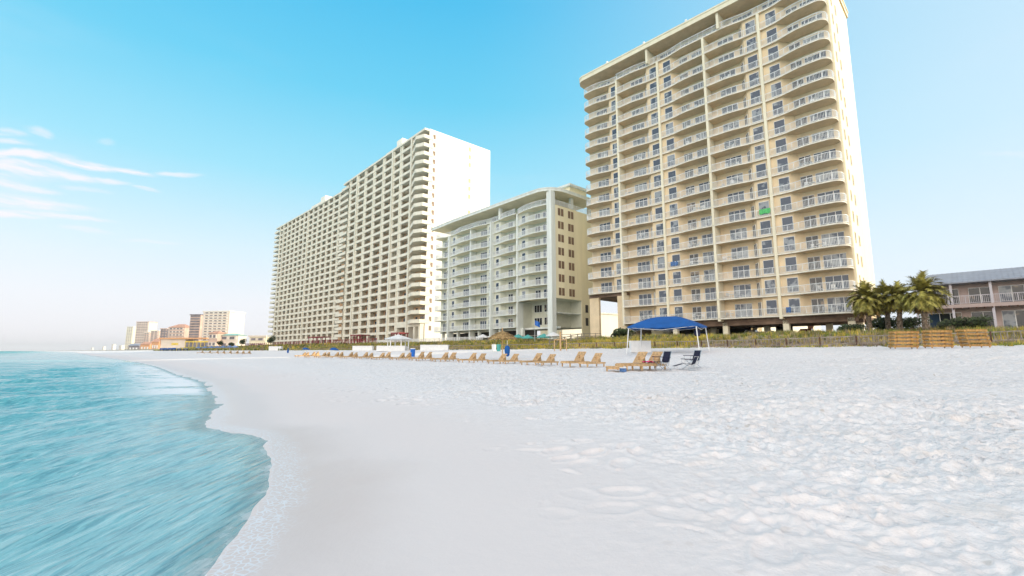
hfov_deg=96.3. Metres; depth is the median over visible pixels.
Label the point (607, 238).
sliding door
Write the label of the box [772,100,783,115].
window
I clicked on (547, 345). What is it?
golden sea oats
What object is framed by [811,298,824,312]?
double door
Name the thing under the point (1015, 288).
sliding door
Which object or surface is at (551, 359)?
beach lounger
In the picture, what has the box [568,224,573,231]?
side window
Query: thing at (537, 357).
beach lounger
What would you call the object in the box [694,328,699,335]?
hanging bag
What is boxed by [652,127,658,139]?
window
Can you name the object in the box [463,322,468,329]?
sliding door
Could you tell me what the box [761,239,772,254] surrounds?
window
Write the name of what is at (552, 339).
boardwalk railing
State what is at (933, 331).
beach lounger
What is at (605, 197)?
sliding door
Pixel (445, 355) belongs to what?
beach lounger
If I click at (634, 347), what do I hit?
storage box
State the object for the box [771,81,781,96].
window
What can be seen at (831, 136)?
sliding door
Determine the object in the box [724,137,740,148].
sliding door
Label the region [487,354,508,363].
beach lounger
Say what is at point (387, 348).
storage box
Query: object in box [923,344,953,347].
beach lounger
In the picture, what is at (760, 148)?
window
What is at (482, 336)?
pool umbrella
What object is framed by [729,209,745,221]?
sliding door
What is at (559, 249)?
side window
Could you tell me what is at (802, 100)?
double door
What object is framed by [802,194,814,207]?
double door
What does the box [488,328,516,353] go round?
thatched umbrella
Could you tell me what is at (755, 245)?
double door
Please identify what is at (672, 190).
window
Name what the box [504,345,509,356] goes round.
closed umbrella
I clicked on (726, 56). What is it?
sliding door
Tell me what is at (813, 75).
sliding door
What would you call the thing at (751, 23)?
window
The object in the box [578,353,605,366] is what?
beach lounger
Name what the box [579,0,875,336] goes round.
apartment tower
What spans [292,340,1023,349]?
beach grass
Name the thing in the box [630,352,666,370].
beach lounger
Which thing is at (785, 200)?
window
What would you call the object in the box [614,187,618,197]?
window
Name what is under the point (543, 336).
pool umbrella
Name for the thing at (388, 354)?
beach lounger
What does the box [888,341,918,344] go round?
beach lounger
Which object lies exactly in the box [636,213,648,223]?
sliding door
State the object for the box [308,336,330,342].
pavilion
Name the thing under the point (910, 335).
beach lounger
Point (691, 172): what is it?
double door
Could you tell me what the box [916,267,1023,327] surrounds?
motel
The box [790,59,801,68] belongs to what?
double door
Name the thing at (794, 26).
double door
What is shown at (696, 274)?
double door
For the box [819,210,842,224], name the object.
sliding door
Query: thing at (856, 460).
sand beach
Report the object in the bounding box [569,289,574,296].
side window
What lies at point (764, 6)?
sliding door
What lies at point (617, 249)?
window
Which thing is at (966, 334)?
beach lounger
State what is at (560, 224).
side window
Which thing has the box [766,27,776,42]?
window
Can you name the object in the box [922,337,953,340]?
beach lounger
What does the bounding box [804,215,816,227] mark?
double door
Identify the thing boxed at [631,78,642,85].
sliding door
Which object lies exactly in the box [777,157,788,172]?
window
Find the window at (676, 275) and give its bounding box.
[673,271,680,283]
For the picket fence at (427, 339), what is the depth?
116.21 m
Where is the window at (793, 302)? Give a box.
[788,298,800,312]
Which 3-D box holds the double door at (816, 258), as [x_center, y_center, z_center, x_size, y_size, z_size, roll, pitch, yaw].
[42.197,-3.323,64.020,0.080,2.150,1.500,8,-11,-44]
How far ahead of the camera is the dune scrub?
187.95 m
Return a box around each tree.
[239,338,246,344]
[267,335,275,344]
[845,280,888,330]
[872,278,896,329]
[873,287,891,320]
[880,280,915,330]
[897,270,953,329]
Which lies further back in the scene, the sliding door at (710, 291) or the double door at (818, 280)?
the sliding door at (710, 291)
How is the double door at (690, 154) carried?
in the apartment tower at (766, 117)
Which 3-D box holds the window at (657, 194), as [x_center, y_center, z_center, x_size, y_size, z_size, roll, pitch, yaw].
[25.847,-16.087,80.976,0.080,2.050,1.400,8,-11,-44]
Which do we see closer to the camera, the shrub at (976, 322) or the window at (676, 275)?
the shrub at (976, 322)
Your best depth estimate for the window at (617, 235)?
86.29 m
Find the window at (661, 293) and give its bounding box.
[659,290,665,302]
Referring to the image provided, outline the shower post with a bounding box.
[554,332,566,350]
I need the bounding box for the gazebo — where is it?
[385,333,410,350]
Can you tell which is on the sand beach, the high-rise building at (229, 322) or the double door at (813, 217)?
the high-rise building at (229, 322)
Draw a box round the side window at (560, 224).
[558,221,563,229]
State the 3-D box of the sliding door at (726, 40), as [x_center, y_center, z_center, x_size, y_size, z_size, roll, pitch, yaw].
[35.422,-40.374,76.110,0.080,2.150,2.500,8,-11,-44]
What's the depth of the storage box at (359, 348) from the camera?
99.01 m
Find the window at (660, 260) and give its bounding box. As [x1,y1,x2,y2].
[657,256,664,268]
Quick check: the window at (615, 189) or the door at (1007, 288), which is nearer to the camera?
the door at (1007, 288)
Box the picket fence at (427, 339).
[376,336,494,342]
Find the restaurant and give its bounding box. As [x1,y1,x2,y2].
[159,337,208,348]
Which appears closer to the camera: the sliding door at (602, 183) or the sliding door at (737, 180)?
the sliding door at (737, 180)
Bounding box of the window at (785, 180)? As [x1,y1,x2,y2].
[778,176,789,191]
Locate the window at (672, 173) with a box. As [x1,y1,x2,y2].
[668,170,675,182]
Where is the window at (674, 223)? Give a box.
[670,220,678,232]
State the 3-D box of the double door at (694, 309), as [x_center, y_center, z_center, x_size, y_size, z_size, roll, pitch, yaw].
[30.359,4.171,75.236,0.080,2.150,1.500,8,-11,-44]
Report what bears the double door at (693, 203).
in the apartment tower at (766, 117)
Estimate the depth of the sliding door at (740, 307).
70.05 m
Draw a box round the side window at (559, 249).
[558,247,563,255]
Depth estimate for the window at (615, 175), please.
87.91 m
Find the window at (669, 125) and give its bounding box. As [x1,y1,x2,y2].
[666,122,673,134]
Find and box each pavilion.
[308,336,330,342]
[350,334,369,343]
[391,332,408,341]
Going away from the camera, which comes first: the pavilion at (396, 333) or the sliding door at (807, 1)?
the sliding door at (807, 1)
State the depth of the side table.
22.27 m
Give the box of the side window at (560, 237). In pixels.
[558,234,563,242]
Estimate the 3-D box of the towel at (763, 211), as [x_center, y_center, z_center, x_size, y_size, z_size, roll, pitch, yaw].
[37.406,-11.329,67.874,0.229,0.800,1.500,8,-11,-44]
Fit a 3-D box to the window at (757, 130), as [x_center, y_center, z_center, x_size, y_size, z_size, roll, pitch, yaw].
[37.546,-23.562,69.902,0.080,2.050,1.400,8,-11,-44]
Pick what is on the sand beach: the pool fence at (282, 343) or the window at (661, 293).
the pool fence at (282, 343)
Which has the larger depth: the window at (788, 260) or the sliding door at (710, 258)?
the sliding door at (710, 258)
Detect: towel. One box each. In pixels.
[670,261,677,265]
[759,208,769,214]
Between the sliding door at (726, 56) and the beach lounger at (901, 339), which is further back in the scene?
the sliding door at (726, 56)
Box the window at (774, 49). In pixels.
[768,45,778,61]
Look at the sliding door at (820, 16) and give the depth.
67.06 m
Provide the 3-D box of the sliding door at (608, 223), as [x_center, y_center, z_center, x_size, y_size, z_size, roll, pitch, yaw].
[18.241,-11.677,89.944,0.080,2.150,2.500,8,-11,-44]
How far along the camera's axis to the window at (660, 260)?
79.40 m
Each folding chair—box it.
[652,351,671,370]
[673,356,698,369]
[683,350,701,367]
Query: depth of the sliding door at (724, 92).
75.09 m
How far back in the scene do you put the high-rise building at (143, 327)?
985.99 m
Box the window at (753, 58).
[748,54,757,69]
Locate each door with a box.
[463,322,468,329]
[480,286,486,292]
[480,297,486,304]
[480,309,486,316]
[535,277,540,284]
[535,290,540,297]
[596,109,606,115]
[597,136,607,142]
[598,150,607,157]
[598,164,608,172]
[598,178,608,186]
[599,193,609,201]
[599,207,609,216]
[599,222,610,230]
[600,237,610,245]
[600,252,611,261]
[601,267,611,276]
[601,282,611,291]
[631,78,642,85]
[631,93,642,100]
[632,107,643,115]
[633,122,644,129]
[633,136,644,145]
[634,151,645,160]
[634,167,646,176]
[635,182,646,191]
[635,197,647,207]
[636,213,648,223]
[636,229,648,239]
[637,245,649,255]
[638,261,650,271]
[638,277,650,288]
[639,293,651,304]
[639,310,652,320]
[660,49,673,58]
[680,72,687,78]
[681,89,688,95]
[681,106,689,111]
[684,152,692,161]
[685,168,693,178]
[686,185,694,194]
[687,202,695,212]
[688,219,696,229]
[688,236,697,246]
[689,253,698,264]
[690,271,699,282]
[691,289,700,300]
[692,307,701,318]
[697,147,707,157]
[698,164,708,174]
[699,181,709,191]
[700,198,710,209]
[701,216,711,226]
[702,233,712,244]
[703,251,713,262]
[704,269,714,281]
[705,287,715,299]
[706,306,717,318]
[717,36,732,45]
[718,52,733,61]
[720,69,735,78]
[721,85,735,96]
[722,102,737,113]
[723,120,738,131]
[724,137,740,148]
[725,155,741,165]
[726,172,742,184]
[727,191,744,202]
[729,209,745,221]
[730,227,746,240]
[731,246,748,258]
[732,11,751,21]
[732,265,749,277]
[733,284,751,297]
[735,303,752,316]
[747,150,750,161]
[751,205,754,217]
[754,243,757,256]
[755,263,758,274]
[757,282,760,295]
[758,302,761,314]
[762,0,778,8]
[785,5,796,13]
[787,24,798,31]
[789,41,799,49]
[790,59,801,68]
[792,79,803,88]
[794,97,805,107]
[795,116,807,126]
[797,135,808,146]
[799,0,812,6]
[799,155,810,165]
[800,175,812,186]
[801,13,821,24]
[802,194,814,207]
[803,31,823,44]
[804,51,825,62]
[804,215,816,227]
[806,69,827,82]
[806,235,818,248]
[807,256,820,269]
[808,89,829,102]
[809,277,822,291]
[810,108,831,121]
[811,128,833,141]
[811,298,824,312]
[813,148,835,162]
[815,168,837,181]
[817,189,840,203]
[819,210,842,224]
[821,231,844,246]
[823,253,846,267]
[825,274,848,289]
[827,296,851,312]
[928,313,940,327]
[937,289,959,304]
[939,312,961,326]
[968,287,990,303]
[971,311,994,326]
[998,285,1012,301]
[1002,310,1016,327]
[1011,284,1023,301]
[1015,310,1023,327]
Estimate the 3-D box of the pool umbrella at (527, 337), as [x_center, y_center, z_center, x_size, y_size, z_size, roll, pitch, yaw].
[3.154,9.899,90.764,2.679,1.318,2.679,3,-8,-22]
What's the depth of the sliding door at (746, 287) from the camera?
70.46 m
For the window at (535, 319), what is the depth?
103.29 m
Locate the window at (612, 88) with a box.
[611,86,614,96]
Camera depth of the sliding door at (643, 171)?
85.33 m
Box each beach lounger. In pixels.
[354,352,368,358]
[376,352,390,359]
[395,353,411,359]
[408,352,425,359]
[415,352,432,360]
[431,352,449,361]
[439,352,458,361]
[457,353,477,362]
[468,353,488,362]
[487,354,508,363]
[499,354,521,363]
[520,353,543,364]
[534,354,558,365]
[560,351,588,366]
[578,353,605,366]
[615,352,650,369]
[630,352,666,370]
[888,331,918,334]
[888,334,918,337]
[888,338,918,341]
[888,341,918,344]
[888,345,918,348]
[922,330,952,333]
[922,334,952,336]
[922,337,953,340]
[923,341,953,344]
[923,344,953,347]
[955,329,986,332]
[956,333,987,336]
[957,336,989,339]
[959,340,990,343]
[960,344,991,347]
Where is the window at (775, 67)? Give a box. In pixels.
[769,63,780,78]
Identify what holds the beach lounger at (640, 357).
on the sand beach
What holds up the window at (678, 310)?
in the apartment tower at (766, 117)
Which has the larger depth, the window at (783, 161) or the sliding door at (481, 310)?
the sliding door at (481, 310)
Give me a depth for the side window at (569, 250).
100.06 m
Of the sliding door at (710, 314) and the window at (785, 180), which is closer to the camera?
the window at (785, 180)
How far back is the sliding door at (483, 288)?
114.71 m
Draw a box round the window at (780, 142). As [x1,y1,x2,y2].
[775,138,786,153]
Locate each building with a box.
[431,183,592,340]
[540,313,617,338]
[751,326,820,331]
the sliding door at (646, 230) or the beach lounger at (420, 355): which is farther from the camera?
the sliding door at (646, 230)
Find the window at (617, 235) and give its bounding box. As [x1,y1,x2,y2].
[615,232,619,243]
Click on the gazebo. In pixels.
(398, 337)
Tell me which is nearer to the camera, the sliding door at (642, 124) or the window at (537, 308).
the sliding door at (642, 124)
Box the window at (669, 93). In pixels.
[664,90,671,103]
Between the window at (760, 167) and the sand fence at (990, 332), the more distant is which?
the window at (760, 167)
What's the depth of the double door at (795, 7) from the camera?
69.31 m
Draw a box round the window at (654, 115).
[651,112,657,124]
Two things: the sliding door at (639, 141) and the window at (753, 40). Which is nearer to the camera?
the window at (753, 40)
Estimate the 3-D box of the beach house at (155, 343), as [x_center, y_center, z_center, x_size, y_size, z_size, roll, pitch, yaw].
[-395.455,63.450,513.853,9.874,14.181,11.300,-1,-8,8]
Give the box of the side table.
[605,366,622,370]
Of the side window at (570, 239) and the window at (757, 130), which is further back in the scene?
the side window at (570, 239)
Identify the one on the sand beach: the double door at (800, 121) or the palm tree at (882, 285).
the palm tree at (882, 285)
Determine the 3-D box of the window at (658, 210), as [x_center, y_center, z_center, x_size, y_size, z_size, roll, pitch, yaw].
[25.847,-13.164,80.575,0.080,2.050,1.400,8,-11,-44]
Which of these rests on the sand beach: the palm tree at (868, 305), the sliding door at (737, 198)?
the palm tree at (868, 305)
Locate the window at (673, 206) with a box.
[670,203,677,214]
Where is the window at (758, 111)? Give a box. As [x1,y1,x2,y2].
[752,107,761,122]
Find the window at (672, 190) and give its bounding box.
[669,186,676,199]
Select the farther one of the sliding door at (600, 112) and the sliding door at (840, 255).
the sliding door at (600, 112)
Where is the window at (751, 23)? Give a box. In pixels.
[745,19,754,34]
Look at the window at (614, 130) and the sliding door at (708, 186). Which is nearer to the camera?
the sliding door at (708, 186)
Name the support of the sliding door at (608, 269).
in the apartment tower at (766, 117)
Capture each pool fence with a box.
[245,340,318,345]
[325,338,376,343]
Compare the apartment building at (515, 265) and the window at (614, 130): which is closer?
the window at (614, 130)
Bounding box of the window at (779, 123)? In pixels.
[774,119,784,134]
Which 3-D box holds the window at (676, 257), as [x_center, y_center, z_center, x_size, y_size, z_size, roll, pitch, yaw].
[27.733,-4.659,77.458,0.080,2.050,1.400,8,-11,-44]
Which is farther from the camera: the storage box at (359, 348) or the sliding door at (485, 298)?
the sliding door at (485, 298)
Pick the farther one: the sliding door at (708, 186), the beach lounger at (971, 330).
the sliding door at (708, 186)
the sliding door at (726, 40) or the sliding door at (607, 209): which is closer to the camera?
the sliding door at (726, 40)
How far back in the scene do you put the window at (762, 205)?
68.33 m
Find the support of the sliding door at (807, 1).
in the apartment tower at (766, 117)
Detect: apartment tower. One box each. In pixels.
[267,191,344,344]
[334,128,489,342]
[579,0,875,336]
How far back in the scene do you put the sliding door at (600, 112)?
93.25 m
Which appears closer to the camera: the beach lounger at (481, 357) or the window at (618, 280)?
the beach lounger at (481, 357)
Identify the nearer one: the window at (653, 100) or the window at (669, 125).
the window at (669, 125)
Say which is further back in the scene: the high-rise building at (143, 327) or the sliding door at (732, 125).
the high-rise building at (143, 327)
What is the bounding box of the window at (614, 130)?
[612,129,616,139]
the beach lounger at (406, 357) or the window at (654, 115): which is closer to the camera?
the beach lounger at (406, 357)
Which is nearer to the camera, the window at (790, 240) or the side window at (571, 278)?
the window at (790, 240)
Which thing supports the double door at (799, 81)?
in the apartment tower at (766, 117)
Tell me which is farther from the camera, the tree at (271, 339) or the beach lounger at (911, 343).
the tree at (271, 339)
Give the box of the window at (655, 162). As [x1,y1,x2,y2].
[653,159,659,171]
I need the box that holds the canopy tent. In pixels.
[626,316,709,353]
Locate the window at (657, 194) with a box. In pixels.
[654,191,661,202]
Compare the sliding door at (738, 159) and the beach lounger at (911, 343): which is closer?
the beach lounger at (911, 343)
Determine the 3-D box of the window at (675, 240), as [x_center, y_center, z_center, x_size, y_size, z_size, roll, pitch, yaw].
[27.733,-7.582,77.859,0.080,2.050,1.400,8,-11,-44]
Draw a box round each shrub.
[611,327,635,336]
[837,323,865,331]
[863,316,896,330]
[893,315,932,330]
[936,318,969,329]
[952,314,993,327]
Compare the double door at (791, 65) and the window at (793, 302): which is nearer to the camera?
the window at (793, 302)
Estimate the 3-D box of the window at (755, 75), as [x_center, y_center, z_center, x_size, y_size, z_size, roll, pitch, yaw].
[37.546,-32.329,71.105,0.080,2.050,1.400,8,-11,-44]
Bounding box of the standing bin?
[410,348,414,356]
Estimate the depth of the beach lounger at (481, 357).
37.08 m
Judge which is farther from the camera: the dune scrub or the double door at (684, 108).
the dune scrub
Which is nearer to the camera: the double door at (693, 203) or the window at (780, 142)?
the window at (780, 142)
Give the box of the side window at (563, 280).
[559,274,564,281]
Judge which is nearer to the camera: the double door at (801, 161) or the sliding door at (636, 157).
the double door at (801, 161)
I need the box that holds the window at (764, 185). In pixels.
[757,182,767,196]
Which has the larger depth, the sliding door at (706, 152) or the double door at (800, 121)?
the sliding door at (706, 152)
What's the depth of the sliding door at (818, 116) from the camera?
65.13 m
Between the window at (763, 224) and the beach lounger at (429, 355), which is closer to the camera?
the beach lounger at (429, 355)
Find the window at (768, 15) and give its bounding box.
[765,9,775,25]
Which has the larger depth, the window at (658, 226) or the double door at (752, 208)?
the window at (658, 226)
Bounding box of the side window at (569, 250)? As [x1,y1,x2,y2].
[569,250,573,257]
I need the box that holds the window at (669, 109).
[665,106,672,118]
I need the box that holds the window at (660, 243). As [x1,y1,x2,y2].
[657,240,663,251]
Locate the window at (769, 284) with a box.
[764,279,775,293]
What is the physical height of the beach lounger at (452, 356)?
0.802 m
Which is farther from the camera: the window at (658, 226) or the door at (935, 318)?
the window at (658, 226)
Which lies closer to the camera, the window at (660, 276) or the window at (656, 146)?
the window at (660, 276)
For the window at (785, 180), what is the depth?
66.66 m
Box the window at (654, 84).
[650,82,656,94]
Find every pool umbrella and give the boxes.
[476,334,487,337]
[521,335,534,338]
[536,334,548,337]
[546,332,558,339]
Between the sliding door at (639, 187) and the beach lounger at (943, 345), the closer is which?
the beach lounger at (943, 345)
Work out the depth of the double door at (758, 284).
68.38 m
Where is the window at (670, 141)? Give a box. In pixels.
[666,138,673,150]
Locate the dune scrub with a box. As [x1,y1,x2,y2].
[153,342,345,350]
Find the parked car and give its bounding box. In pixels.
[743,330,757,333]
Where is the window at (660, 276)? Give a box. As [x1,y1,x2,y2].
[658,273,665,285]
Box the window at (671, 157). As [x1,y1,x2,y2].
[667,154,674,166]
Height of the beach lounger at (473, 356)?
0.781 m
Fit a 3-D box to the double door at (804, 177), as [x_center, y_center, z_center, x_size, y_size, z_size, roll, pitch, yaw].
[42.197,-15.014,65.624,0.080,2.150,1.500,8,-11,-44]
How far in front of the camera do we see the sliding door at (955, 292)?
53.84 m
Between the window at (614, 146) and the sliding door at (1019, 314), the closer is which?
the sliding door at (1019, 314)
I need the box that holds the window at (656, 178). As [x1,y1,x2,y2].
[654,174,660,186]
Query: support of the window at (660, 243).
in the apartment tower at (766, 117)
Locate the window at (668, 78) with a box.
[663,75,670,88]
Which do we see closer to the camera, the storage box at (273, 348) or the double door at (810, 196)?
the double door at (810, 196)
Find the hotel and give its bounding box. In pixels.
[168,324,189,337]
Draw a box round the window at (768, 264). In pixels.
[763,259,774,273]
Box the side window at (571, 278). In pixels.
[569,276,574,283]
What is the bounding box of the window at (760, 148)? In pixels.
[754,144,764,159]
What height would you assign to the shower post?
2.535 m
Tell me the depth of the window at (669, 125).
80.63 m
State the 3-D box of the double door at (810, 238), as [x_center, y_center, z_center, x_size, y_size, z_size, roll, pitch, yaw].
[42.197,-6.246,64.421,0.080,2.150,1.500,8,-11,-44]
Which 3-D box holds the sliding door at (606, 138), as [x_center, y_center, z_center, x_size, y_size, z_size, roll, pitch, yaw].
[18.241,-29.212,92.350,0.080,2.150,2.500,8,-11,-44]
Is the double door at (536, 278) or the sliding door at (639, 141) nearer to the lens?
the sliding door at (639, 141)
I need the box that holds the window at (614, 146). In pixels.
[612,143,616,153]
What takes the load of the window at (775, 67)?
in the apartment tower at (766, 117)
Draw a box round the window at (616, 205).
[614,202,618,212]
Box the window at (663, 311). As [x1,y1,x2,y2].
[660,307,666,316]
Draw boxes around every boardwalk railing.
[497,333,581,339]
[549,333,600,344]
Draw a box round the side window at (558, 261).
[558,261,563,268]
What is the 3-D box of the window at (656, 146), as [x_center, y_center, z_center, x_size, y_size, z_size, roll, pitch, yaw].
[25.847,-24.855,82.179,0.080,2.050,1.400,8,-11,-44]
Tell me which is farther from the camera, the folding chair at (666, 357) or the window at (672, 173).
the window at (672, 173)
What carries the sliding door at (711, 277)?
in the apartment tower at (766, 117)
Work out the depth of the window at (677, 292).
76.64 m
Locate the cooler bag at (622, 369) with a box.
[619,367,625,371]
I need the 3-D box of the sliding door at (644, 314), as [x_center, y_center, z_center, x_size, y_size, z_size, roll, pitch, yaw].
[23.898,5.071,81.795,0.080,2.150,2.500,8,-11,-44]
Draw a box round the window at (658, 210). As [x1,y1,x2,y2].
[655,207,662,218]
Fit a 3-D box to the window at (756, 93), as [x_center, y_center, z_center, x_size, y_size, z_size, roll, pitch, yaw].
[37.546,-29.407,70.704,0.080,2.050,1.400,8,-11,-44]
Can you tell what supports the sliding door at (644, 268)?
in the apartment tower at (766, 117)
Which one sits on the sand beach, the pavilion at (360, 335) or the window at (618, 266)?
the pavilion at (360, 335)
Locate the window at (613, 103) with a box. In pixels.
[611,100,615,111]
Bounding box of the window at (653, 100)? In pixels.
[650,97,656,109]
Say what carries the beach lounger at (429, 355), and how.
on the sand beach
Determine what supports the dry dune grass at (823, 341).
on the sand beach
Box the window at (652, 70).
[649,66,655,78]
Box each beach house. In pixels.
[128,344,139,348]
[140,342,151,348]
[151,338,159,348]
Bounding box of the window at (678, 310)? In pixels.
[674,306,682,317]
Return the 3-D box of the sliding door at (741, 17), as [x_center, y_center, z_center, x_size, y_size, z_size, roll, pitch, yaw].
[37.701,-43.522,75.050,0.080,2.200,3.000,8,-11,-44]
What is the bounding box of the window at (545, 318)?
[544,317,547,324]
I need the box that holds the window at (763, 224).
[760,220,770,234]
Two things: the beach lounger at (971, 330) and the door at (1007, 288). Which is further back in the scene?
the door at (1007, 288)
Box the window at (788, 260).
[785,256,796,271]
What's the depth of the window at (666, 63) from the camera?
82.28 m
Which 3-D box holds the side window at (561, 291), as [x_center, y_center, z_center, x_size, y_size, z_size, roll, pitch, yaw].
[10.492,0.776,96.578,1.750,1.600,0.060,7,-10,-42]
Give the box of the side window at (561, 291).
[559,288,564,295]
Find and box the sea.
[0,351,271,575]
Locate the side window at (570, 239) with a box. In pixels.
[568,237,573,244]
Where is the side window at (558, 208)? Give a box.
[558,208,563,216]
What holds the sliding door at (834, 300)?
in the apartment tower at (766, 117)
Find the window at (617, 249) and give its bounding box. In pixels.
[616,248,620,258]
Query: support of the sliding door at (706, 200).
in the apartment tower at (766, 117)
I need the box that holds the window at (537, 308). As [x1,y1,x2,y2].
[534,305,541,312]
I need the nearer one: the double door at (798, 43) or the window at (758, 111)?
the double door at (798, 43)
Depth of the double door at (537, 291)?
100.29 m
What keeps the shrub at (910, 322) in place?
on the sand beach
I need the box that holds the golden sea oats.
[462,333,712,348]
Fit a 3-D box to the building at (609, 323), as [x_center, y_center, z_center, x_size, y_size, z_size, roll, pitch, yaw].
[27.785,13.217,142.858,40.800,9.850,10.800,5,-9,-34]
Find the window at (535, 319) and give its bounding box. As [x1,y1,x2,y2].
[534,318,541,325]
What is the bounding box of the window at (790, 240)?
[783,236,795,251]
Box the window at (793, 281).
[787,277,798,291]
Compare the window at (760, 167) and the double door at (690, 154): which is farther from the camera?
the double door at (690, 154)
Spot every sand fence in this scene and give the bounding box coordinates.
[374,343,556,347]
[563,330,1023,347]
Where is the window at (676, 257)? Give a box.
[672,254,679,266]
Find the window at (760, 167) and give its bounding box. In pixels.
[756,163,766,177]
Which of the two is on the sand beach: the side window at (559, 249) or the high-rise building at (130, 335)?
the high-rise building at (130, 335)
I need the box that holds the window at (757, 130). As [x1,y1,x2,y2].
[753,125,763,140]
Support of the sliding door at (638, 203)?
in the apartment tower at (766, 117)
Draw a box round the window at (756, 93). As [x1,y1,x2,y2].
[750,89,760,104]
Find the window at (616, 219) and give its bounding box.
[615,217,619,227]
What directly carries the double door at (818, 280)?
in the apartment tower at (766, 117)
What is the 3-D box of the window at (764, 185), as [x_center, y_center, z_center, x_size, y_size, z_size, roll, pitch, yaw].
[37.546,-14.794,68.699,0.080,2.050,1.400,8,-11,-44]
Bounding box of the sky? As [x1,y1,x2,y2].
[0,0,1023,350]
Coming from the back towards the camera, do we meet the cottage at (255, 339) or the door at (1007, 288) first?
the cottage at (255, 339)
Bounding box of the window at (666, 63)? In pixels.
[663,60,669,72]
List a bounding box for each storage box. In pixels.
[269,346,282,350]
[352,346,373,350]
[376,346,406,350]
[420,345,448,350]
[628,341,650,352]
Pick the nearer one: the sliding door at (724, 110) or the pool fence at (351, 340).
the sliding door at (724, 110)
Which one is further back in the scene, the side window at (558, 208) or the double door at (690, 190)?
the side window at (558, 208)
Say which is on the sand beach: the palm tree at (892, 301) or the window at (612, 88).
the palm tree at (892, 301)
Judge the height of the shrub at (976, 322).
1.696 m
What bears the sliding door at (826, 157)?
in the apartment tower at (766, 117)
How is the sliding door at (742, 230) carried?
in the apartment tower at (766, 117)
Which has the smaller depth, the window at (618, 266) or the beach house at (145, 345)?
the window at (618, 266)
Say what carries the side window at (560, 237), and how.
in the apartment building at (515, 265)
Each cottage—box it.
[208,331,226,345]
[221,333,246,345]
[248,335,271,345]
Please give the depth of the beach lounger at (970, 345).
30.51 m
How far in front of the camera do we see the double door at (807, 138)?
66.49 m
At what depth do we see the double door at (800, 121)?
66.94 m
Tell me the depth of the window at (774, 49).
69.47 m
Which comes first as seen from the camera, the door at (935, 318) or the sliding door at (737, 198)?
the door at (935, 318)
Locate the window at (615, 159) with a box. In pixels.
[613,157,617,167]
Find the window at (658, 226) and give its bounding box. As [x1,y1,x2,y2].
[656,223,662,235]
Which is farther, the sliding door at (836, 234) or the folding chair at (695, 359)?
the sliding door at (836, 234)
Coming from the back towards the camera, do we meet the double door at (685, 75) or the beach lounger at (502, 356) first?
the double door at (685, 75)
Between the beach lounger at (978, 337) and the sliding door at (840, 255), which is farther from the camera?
the sliding door at (840, 255)
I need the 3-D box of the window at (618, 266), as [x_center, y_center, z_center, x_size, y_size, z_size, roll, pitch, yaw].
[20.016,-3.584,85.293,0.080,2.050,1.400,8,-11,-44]
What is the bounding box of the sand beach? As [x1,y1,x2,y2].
[54,330,1023,575]
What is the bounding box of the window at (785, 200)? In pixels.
[780,196,791,211]
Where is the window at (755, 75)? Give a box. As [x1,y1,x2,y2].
[749,71,759,86]
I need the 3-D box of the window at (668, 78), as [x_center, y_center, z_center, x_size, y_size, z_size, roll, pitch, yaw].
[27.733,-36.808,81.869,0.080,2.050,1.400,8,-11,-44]
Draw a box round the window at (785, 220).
[782,216,793,230]
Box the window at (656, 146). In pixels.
[652,143,659,154]
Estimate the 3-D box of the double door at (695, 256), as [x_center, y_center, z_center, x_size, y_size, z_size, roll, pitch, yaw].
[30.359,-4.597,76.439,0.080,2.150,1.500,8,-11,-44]
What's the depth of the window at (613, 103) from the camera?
89.89 m
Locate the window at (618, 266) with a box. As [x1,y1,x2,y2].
[616,263,620,274]
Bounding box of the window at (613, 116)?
[611,114,615,125]
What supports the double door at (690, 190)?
in the apartment tower at (766, 117)
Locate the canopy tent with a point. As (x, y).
(666, 322)
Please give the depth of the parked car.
75.52 m
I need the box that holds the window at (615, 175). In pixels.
[613,172,617,182]
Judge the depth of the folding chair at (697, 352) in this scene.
24.32 m
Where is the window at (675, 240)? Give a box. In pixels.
[671,237,678,249]
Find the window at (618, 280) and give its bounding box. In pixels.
[617,279,621,289]
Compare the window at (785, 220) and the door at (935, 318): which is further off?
the window at (785, 220)
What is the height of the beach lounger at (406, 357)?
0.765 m
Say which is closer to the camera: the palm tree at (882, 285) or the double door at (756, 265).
the palm tree at (882, 285)
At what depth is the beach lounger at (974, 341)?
30.53 m
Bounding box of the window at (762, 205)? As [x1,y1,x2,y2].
[759,201,768,215]
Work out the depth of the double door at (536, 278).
100.83 m
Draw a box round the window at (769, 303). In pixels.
[766,300,777,313]
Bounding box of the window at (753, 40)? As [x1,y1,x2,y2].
[746,36,756,52]
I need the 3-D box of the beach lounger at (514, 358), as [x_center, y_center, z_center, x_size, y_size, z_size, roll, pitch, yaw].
[-0.131,5.195,33.642,1.755,0.733,0.612,7,-11,-43]
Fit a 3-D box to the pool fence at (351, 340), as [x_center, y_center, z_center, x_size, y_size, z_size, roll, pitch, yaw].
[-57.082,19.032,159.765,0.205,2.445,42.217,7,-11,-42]
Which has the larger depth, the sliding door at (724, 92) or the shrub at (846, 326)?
the sliding door at (724, 92)
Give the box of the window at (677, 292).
[674,289,681,301]
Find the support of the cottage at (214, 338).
on the sand beach
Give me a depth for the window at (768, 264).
67.09 m
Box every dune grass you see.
[286,331,1023,349]
[295,325,1023,348]

